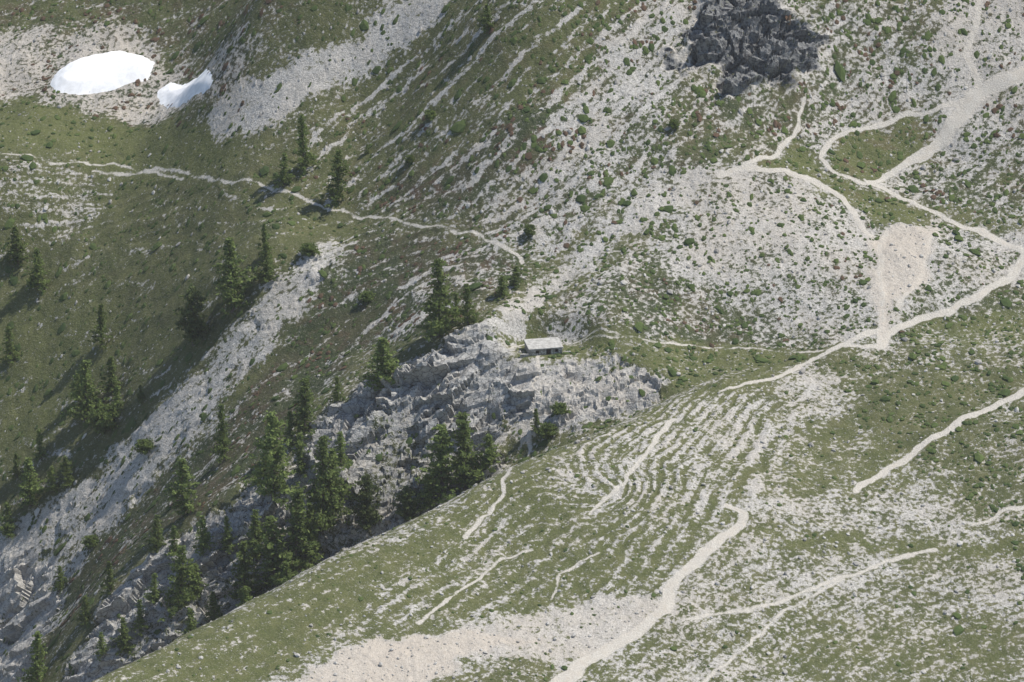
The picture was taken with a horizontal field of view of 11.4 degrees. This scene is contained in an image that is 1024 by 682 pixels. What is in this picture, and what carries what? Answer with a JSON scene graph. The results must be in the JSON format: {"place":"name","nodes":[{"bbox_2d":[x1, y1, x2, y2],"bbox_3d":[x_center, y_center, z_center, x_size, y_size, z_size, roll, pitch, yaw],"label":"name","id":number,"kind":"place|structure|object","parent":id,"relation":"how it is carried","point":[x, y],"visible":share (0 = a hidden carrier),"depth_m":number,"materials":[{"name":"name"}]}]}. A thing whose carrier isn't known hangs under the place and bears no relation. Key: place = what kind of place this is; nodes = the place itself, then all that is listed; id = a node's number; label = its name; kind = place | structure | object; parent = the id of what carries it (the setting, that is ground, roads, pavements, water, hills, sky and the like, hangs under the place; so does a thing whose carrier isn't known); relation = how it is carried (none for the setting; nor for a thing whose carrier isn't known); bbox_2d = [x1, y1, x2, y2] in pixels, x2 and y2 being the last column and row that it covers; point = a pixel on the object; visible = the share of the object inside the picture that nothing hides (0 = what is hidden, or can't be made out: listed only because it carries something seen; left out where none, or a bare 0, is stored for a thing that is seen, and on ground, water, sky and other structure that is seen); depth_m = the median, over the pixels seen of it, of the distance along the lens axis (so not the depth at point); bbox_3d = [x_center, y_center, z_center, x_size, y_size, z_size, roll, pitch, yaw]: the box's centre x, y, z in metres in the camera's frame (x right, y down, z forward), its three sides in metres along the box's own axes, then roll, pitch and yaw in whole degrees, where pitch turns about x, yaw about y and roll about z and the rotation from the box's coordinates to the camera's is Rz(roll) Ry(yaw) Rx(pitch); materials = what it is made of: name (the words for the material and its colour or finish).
{"place":"outdoors","nodes":[
{"label":"outdoors","id":0,"kind":"place"},
{"bbox_2d":[0,0,1023,681],"bbox_3d":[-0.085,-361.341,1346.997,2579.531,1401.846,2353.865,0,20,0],"label":"mountain terrain","id":1,"kind":"structure","parent":0,"point":[754,48],"depth_m":1021.37,"materials":[{"name":"green plant"}]},
{"bbox_2d":[0,501,16,537],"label":"larch tree","id":2,"kind":"object","parent":1,"relation":"on","point":[7,527],"visible":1,"depth_m":1051.65,"materials":[{"name":"green plant"}]},
{"bbox_2d":[0,326,23,363],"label":"larch tree","id":3,"kind":"object","parent":1,"relation":"on","point":[10,352],"visible":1,"depth_m":1077.82,"materials":[{"name":"green plant"}]},
{"bbox_2d":[6,453,22,480],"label":"larch tree","id":4,"kind":"object","parent":1,"relation":"on","point":[16,470],"visible":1,"depth_m":1059.65,"materials":[{"name":"green plant"}]},
{"bbox_2d":[5,226,29,265],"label":"larch tree","id":5,"kind":"object","parent":1,"relation":"on","point":[17,256],"visible":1,"depth_m":1089.99,"materials":[{"name":"green plant"}]},
{"bbox_2d":[16,631,47,681],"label":"larch tree","id":6,"kind":"object","parent":1,"relation":"on","point":[35,669],"visible":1,"depth_m":996.17,"materials":[{"name":"green plant"}]},
{"bbox_2d":[17,457,47,507],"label":"larch tree","id":7,"kind":"object","parent":1,"relation":"on","point":[29,491],"visible":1,"depth_m":1051.57,"materials":[{"name":"green plant"}]},
{"bbox_2d":[24,247,52,291],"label":"larch tree","id":8,"kind":"object","parent":1,"relation":"on","point":[37,277],"visible":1,"depth_m":1084.79,"materials":[{"name":"green plant"}]},
{"bbox_2d":[31,429,47,461],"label":"larch tree","id":9,"kind":"object","parent":1,"relation":"on","point":[40,438],"visible":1,"depth_m":1058.04,"materials":[{"name":"green plant"}]},
{"bbox_2d":[43,465,58,492],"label":"larch tree","id":10,"kind":"object","parent":1,"relation":"on","point":[52,487],"visible":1,"depth_m":1051.18,"materials":[{"name":"green plant"}]},
{"bbox_2d":[51,565,66,591],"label":"larch tree","id":11,"kind":"object","parent":1,"relation":"on","point":[58,585],"visible":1,"depth_m":1034.95,"materials":[{"name":"green plant"}]},
{"bbox_2d":[57,455,75,488],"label":"larch tree","id":12,"kind":"object","parent":1,"relation":"on","point":[64,465],"visible":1,"depth_m":1049.12,"materials":[{"name":"green plant"}]},
{"bbox_2d":[69,373,82,401],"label":"larch tree","id":13,"kind":"object","parent":1,"relation":"on","point":[76,382],"visible":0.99,"depth_m":1061.40,"materials":[{"name":"green plant"}]},
{"bbox_2d":[74,595,91,624],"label":"larch tree","id":14,"kind":"object","parent":1,"relation":"on","point":[85,608],"visible":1,"depth_m":997.22,"materials":[{"name":"green plant"}]},
{"bbox_2d":[60,359,109,421],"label":"larch tree","id":15,"kind":"object","parent":1,"relation":"on","point":[86,403],"visible":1,"depth_m":1055.61,"materials":[{"name":"green plant"}]},
{"bbox_2d":[80,534,98,548],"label":"alder bush","id":16,"kind":"object","parent":1,"relation":"on","point":[89,541],"visible":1,"depth_m":1035.33,"materials":[{"name":"green plant"}]},
{"bbox_2d":[87,304,112,349],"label":"larch tree","id":17,"kind":"object","parent":1,"relation":"on","point":[101,330],"visible":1,"depth_m":1066.45,"materials":[{"name":"green plant"}]},
{"bbox_2d":[92,632,108,660],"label":"larch tree","id":18,"kind":"object","parent":1,"relation":"on","point":[100,646],"visible":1,"depth_m":985.77,"materials":[{"name":"green plant"}]},
{"bbox_2d":[50,51,154,94],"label":"snow patch","id":19,"kind":"object","parent":1,"relation":"on","point":[104,72],"visible":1,"depth_m":1130.62,"materials":[{"name":"white snow"}]},
{"bbox_2d":[85,403,121,433],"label":"alder bush","id":20,"kind":"object","parent":1,"relation":"on","point":[100,420],"visible":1,"depth_m":1050.32,"materials":[{"name":"green plant"}]},
{"bbox_2d":[96,561,117,597],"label":"larch tree","id":21,"kind":"object","parent":1,"relation":"on","point":[109,581],"visible":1,"depth_m":997.67,"materials":[{"name":"green plant"}]},
{"bbox_2d":[98,356,122,392],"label":"larch tree","id":22,"kind":"object","parent":1,"relation":"on","point":[111,380],"visible":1,"depth_m":1056.52,"materials":[{"name":"green plant"}]},
{"bbox_2d":[109,385,124,410],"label":"larch tree","id":23,"kind":"object","parent":1,"relation":"on","point":[117,402],"visible":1,"depth_m":1051.60,"materials":[{"name":"green plant"}]},
{"bbox_2d":[108,617,135,655],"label":"larch tree","id":24,"kind":"object","parent":1,"relation":"on","point":[124,639],"visible":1,"depth_m":984.53,"materials":[{"name":"green plant"}]},
{"bbox_2d":[130,599,149,635],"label":"larch tree","id":25,"kind":"object","parent":1,"relation":"on","point":[140,621],"visible":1,"depth_m":985.34,"materials":[{"name":"green plant"}]},
{"bbox_2d":[134,385,145,403],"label":"larch tree","id":26,"kind":"object","parent":1,"relation":"on","point":[139,395],"visible":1,"depth_m":1047.65,"materials":[{"name":"green plant"}]},
{"bbox_2d":[131,438,156,454],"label":"alder bush","id":27,"kind":"object","parent":1,"relation":"on","point":[145,446],"visible":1,"depth_m":1038.09,"materials":[{"name":"green plant"}]},
{"bbox_2d":[143,573,166,604],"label":"larch tree","id":28,"kind":"object","parent":1,"relation":"on","point":[152,597],"visible":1,"depth_m":989.72,"materials":[{"name":"green plant"}]},
{"bbox_2d":[144,514,166,553],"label":"larch tree","id":29,"kind":"object","parent":1,"relation":"on","point":[154,540],"visible":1,"depth_m":994.66,"materials":[{"name":"green plant"}]},
{"bbox_2d":[164,525,179,558],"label":"larch tree","id":30,"kind":"object","parent":1,"relation":"on","point":[174,544],"visible":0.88,"depth_m":993.07,"materials":[{"name":"green plant"}]},
{"bbox_2d":[157,544,198,621],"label":"larch tree","id":31,"kind":"object","parent":1,"relation":"on","point":[181,591],"visible":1,"depth_m":984.22,"materials":[{"name":"green plant"}]},
{"bbox_2d":[162,457,200,516],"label":"larch tree","id":32,"kind":"object","parent":1,"relation":"on","point":[184,503],"visible":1,"depth_m":999.70,"materials":[{"name":"green plant"}]},
{"bbox_2d":[157,69,212,108],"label":"snow patch","id":33,"kind":"object","parent":1,"relation":"on","point":[177,95],"visible":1,"depth_m":1113.12,"materials":[{"name":"white snow"}]},
{"bbox_2d":[174,607,198,635],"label":"larch tree","id":34,"kind":"object","parent":1,"relation":"on","point":[191,622],"visible":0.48,"depth_m":979.58,"materials":[{"name":"green plant"}]},
{"bbox_2d":[173,285,215,346],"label":"stone pine tree","id":35,"kind":"object","parent":1,"relation":"on","point":[194,326],"visible":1,"depth_m":1044.37,"materials":[{"name":"green plant"}]},
{"bbox_2d":[186,563,204,598],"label":"larch tree","id":36,"kind":"object","parent":1,"relation":"on","point":[196,589],"visible":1,"depth_m":987.67,"materials":[{"name":"green plant"}]},
{"bbox_2d":[191,515,217,556],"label":"larch tree","id":37,"kind":"object","parent":1,"relation":"on","point":[202,532],"visible":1,"depth_m":988.76,"materials":[{"name":"green plant"}]},
{"bbox_2d":[201,591,224,621],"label":"larch tree","id":38,"kind":"object","parent":1,"relation":"on","point":[215,608],"visible":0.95,"depth_m":982.19,"materials":[{"name":"green plant"}]},
{"bbox_2d":[209,404,232,464],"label":"larch tree","id":39,"kind":"object","parent":1,"relation":"on","point":[220,448],"visible":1,"depth_m":1013.52,"materials":[{"name":"green plant"}]},
{"bbox_2d":[217,515,236,554],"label":"larch tree","id":40,"kind":"object","parent":1,"relation":"on","point":[226,543],"visible":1,"depth_m":988.42,"materials":[{"name":"green plant"}]},
{"bbox_2d":[212,236,256,314],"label":"larch tree","id":41,"kind":"object","parent":1,"relation":"on","point":[229,289],"visible":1,"depth_m":1041.44,"materials":[{"name":"green plant"}]},
{"bbox_2d":[235,586,252,605],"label":"larch tree","id":42,"kind":"object","parent":1,"relation":"on","point":[246,597],"visible":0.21,"depth_m":974.32,"materials":[{"name":"green plant"}]},
{"bbox_2d":[224,540,267,606],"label":"larch tree","id":43,"kind":"object","parent":1,"relation":"on","point":[244,563],"visible":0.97,"depth_m":980.80,"materials":[{"name":"green plant"}]},
{"bbox_2d":[238,509,266,561],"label":"larch tree","id":44,"kind":"object","parent":1,"relation":"on","point":[254,528],"visible":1,"depth_m":985.28,"materials":[{"name":"green plant"}]},
{"bbox_2d":[254,449,270,477],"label":"larch tree","id":45,"kind":"object","parent":1,"relation":"on","point":[263,469],"visible":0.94,"depth_m":994.77,"materials":[{"name":"green plant"}]},
{"bbox_2d":[257,223,274,256],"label":"larch tree","id":46,"kind":"object","parent":1,"relation":"on","point":[264,233],"visible":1,"depth_m":1046.75,"materials":[{"name":"green plant"}]},
{"bbox_2d":[251,242,283,282],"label":"larch tree","id":47,"kind":"object","parent":1,"relation":"on","point":[264,274],"visible":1,"depth_m":1042.36,"materials":[{"name":"green plant"}]},
{"bbox_2d":[243,410,306,506],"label":"larch tree","id":48,"kind":"object","parent":1,"relation":"on","point":[273,483],"visible":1,"depth_m":987.10,"materials":[{"name":"green plant"}]},
{"bbox_2d":[245,515,305,590],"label":"larch tree","id":49,"kind":"object","parent":1,"relation":"on","point":[272,561],"visible":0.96,"depth_m":980.32,"materials":[{"name":"green plant"}]},
{"bbox_2d":[269,153,295,188],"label":"larch tree","id":50,"kind":"object","parent":1,"relation":"on","point":[283,175],"visible":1,"depth_m":1065.43,"materials":[{"name":"green plant"}]},
{"bbox_2d":[271,560,297,584],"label":"larch tree","id":51,"kind":"object","parent":1,"relation":"on","point":[286,571],"visible":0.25,"depth_m":975.28,"materials":[{"name":"green plant"}]},
{"bbox_2d":[283,411,297,448],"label":"larch tree","id":52,"kind":"object","parent":1,"relation":"on","point":[290,424],"visible":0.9,"depth_m":999.30,"materials":[{"name":"green plant"}]},
{"bbox_2d":[273,488,323,576],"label":"larch tree","id":53,"kind":"object","parent":1,"relation":"on","point":[298,541],"visible":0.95,"depth_m":979.85,"materials":[{"name":"green plant"}]},
{"bbox_2d":[289,432,310,477],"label":"larch tree","id":54,"kind":"object","parent":1,"relation":"on","point":[300,446],"visible":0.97,"depth_m":991.57,"materials":[{"name":"green plant"}]},
{"bbox_2d":[287,378,319,439],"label":"larch tree","id":55,"kind":"object","parent":1,"relation":"on","point":[306,392],"visible":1,"depth_m":997.82,"materials":[{"name":"green plant"}]},
{"bbox_2d":[289,114,321,170],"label":"larch tree","id":56,"kind":"object","parent":1,"relation":"on","point":[306,156],"visible":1,"depth_m":1066.72,"materials":[{"name":"green plant"}]},
{"bbox_2d":[296,242,322,256],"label":"alder bush","id":57,"kind":"object","parent":1,"relation":"on","point":[308,249],"visible":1,"depth_m":1044.93,"materials":[{"name":"green plant"}]},
{"bbox_2d":[298,502,321,565],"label":"larch tree","id":58,"kind":"object","parent":1,"relation":"on","point":[310,513],"visible":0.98,"depth_m":982.08,"materials":[{"name":"green plant"}]},
{"bbox_2d":[303,435,355,538],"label":"larch tree","id":59,"kind":"object","parent":1,"relation":"on","point":[322,491],"visible":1,"depth_m":982.49,"materials":[{"name":"green plant"}]},
{"bbox_2d":[324,376,344,402],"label":"larch tree","id":60,"kind":"object","parent":1,"relation":"on","point":[337,396],"visible":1,"depth_m":1003.16,"materials":[{"name":"green plant"}]},
{"bbox_2d":[315,448,354,519],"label":"larch tree","id":61,"kind":"object","parent":1,"relation":"on","point":[337,507],"visible":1,"depth_m":984.66,"materials":[{"name":"green plant"}]},
{"bbox_2d":[319,149,352,206],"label":"larch tree","id":62,"kind":"object","parent":1,"relation":"on","point":[336,177],"visible":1,"depth_m":1058.22,"materials":[{"name":"green plant"}]},
{"bbox_2d":[333,431,351,468],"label":"larch tree","id":63,"kind":"object","parent":1,"relation":"on","point":[340,451],"visible":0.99,"depth_m":988.81,"materials":[{"name":"green plant"}]},
{"bbox_2d":[348,473,383,529],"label":"stone pine tree","id":64,"kind":"object","parent":1,"relation":"on","point":[368,514],"visible":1,"depth_m":982.96,"materials":[{"name":"green plant"}]},
{"bbox_2d":[362,144,370,153],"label":"larch tree","id":65,"kind":"object","parent":1,"relation":"on","point":[367,148],"visible":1,"depth_m":1067.57,"materials":[{"name":"green plant"}]},
{"bbox_2d":[360,290,375,301],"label":"alder bush","id":66,"kind":"object","parent":1,"relation":"on","point":[366,296],"visible":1,"depth_m":1031.83,"materials":[{"name":"green plant"}]},
{"bbox_2d":[356,336,405,393],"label":"larch tree","id":67,"kind":"object","parent":1,"relation":"on","point":[383,367],"visible":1,"depth_m":997.55,"materials":[{"name":"green plant"}]},
{"bbox_2d":[388,484,420,520],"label":"stone pine tree","id":68,"kind":"object","parent":1,"relation":"on","point":[406,499],"visible":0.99,"depth_m":983.67,"materials":[{"name":"green plant"}]},
{"bbox_2d":[404,154,415,162],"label":"alder bush","id":69,"kind":"object","parent":1,"relation":"on","point":[409,159],"visible":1,"depth_m":1056.92,"materials":[{"name":"green plant"}]},
{"bbox_2d":[417,473,436,510],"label":"larch tree","id":70,"kind":"object","parent":1,"relation":"on","point":[427,499],"visible":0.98,"depth_m":983.64,"materials":[{"name":"green plant"}]},
{"bbox_2d":[423,110,437,120],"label":"alder bush","id":71,"kind":"object","parent":1,"relation":"on","point":[430,115],"visible":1,"depth_m":1060.47,"materials":[{"name":"green plant"}]},
{"bbox_2d":[411,258,464,341],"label":"larch tree","id":72,"kind":"object","parent":1,"relation":"on","point":[437,325],"visible":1,"depth_m":1002.10,"materials":[{"name":"green plant"}]},
{"bbox_2d":[415,423,465,503],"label":"larch tree","id":73,"kind":"object","parent":1,"relation":"on","point":[439,470],"visible":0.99,"depth_m":982.98,"materials":[{"name":"green plant"}]},
{"bbox_2d":[448,293,460,321],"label":"larch tree","id":74,"kind":"object","parent":1,"relation":"on","point":[457,302],"visible":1,"depth_m":1006.64,"materials":[{"name":"green plant"}]},
{"bbox_2d":[445,411,484,489],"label":"larch tree","id":75,"kind":"object","parent":1,"relation":"on","point":[462,463],"visible":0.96,"depth_m":982.61,"materials":[{"name":"green plant"}]},
{"bbox_2d":[452,283,482,326],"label":"larch tree","id":76,"kind":"object","parent":1,"relation":"on","point":[466,312],"visible":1,"depth_m":1000.99,"materials":[{"name":"green plant"}]},
{"bbox_2d":[471,433,501,476],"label":"larch tree","id":77,"kind":"object","parent":1,"relation":"on","point":[490,449],"visible":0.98,"depth_m":983.47,"materials":[{"name":"green plant"}]},
{"bbox_2d":[477,3,496,32],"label":"larch tree","id":78,"kind":"object","parent":1,"relation":"on","point":[486,23],"visible":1,"depth_m":1063.75,"materials":[{"name":"green plant"}]},
{"bbox_2d":[492,275,510,300],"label":"larch tree","id":79,"kind":"object","parent":1,"relation":"on","point":[502,290],"visible":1,"depth_m":1010.59,"materials":[{"name":"green plant"}]},
{"bbox_2d":[0,0,1023,681],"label":"juniper shrubs","id":80,"kind":"object","parent":1,"relation":"on","point":[700,92],"visible":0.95,"depth_m":1037.52,"materials":[{"name":"green plant"}]},
{"bbox_2d":[0,0,1023,681],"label":"scree stones","id":81,"kind":"object","parent":1,"relation":"on","point":[600,282],"visible":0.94,"depth_m":1017.70,"materials":[{"name":"stone"}]},
{"bbox_2d":[0,0,1023,660],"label":"rhododendron shrubs","id":82,"kind":"object","parent":1,"relation":"on","point":[582,144],"visible":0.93,"depth_m":1046.17,"materials":[{"name":"green plant"}]},
{"bbox_2d":[506,265,525,290],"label":"larch tree","id":83,"kind":"object","parent":1,"relation":"on","point":[516,269],"visible":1,"depth_m":1014.34,"materials":[{"name":"green plant"}]},
{"bbox_2d":[523,224,536,236],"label":"alder bush","id":84,"kind":"object","parent":1,"relation":"on","point":[529,229],"visible":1,"depth_m":1027.66,"materials":[{"name":"green plant"}]},
{"bbox_2d":[530,408,540,431],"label":"larch tree","id":85,"kind":"object","parent":1,"relation":"on","point":[536,422],"visible":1,"depth_m":984.59,"materials":[{"name":"green plant"}]},
{"bbox_2d":[520,337,570,357],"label":"stone hut","id":86,"kind":"object","parent":1,"relation":"on","point":[538,346],"visible":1,"depth_m":997.58,"materials":[{"name":"grey stone"}]},
{"bbox_2d":[534,420,558,440],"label":"alder bush","id":87,"kind":"object","parent":1,"relation":"on","point":[546,429],"visible":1,"depth_m":983.39,"materials":[{"name":"green plant"}]},
{"bbox_2d":[549,401,572,414],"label":"alder bush","id":88,"kind":"object","parent":1,"relation":"on","point":[559,408],"visible":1,"depth_m":984.84,"materials":[{"name":"green plant"}]},
{"bbox_2d":[552,504,747,681],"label":"footpath","id":89,"kind":"structure","parent":1,"relation":"on","point":[574,671],"depth_m":914.40,"materials":[{"name":"beige gravel"}]},
{"bbox_2d":[665,118,680,129],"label":"alder bush","id":90,"kind":"object","parent":1,"relation":"on","point":[673,124],"visible":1,"depth_m":1041.22,"materials":[{"name":"green plant"}]},
{"bbox_2d":[745,102,804,165],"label":"footpath","id":91,"kind":"structure","parent":1,"relation":"on","point":[748,162],"depth_m":1038.84,"materials":[{"name":"beige gravel"}]},
{"bbox_2d":[737,359,813,387],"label":"footpath","id":92,"kind":"structure","parent":1,"relation":"on","point":[797,367],"depth_m":989.90,"materials":[{"name":"beige gravel"}]},
{"bbox_2d":[721,166,871,235],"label":"footpath","id":93,"kind":"structure","parent":1,"relation":"on","point":[804,177],"depth_m":1035.74,"materials":[{"name":"beige gravel"}]},
{"bbox_2d":[877,233,887,341],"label":"footpath","id":94,"kind":"structure","parent":1,"relation":"on","point":[882,294],"depth_m":1011.11,"materials":[{"name":"beige gravel"}]},
{"bbox_2d":[854,451,914,492],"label":"footpath","id":95,"kind":"structure","parent":1,"relation":"on","point":[902,461],"depth_m":960.57,"materials":[{"name":"beige gravel"}]},
{"bbox_2d":[868,68,1023,183],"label":"footpath","id":96,"kind":"structure","parent":1,"relation":"on","point":[974,96],"depth_m":1052.05,"materials":[{"name":"beige gravel"}]},
{"bbox_2d":[868,181,1023,348],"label":"footpath","id":97,"kind":"structure","parent":1,"relation":"on","point":[1013,274],"depth_m":1012.58,"materials":[{"name":"beige gravel"}]},
{"bbox_2d":[966,0,982,86],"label":"footpath","id":98,"kind":"structure","parent":1,"relation":"on","point":[978,80],"depth_m":1058.84,"materials":[{"name":"beige gravel"}]}
]}

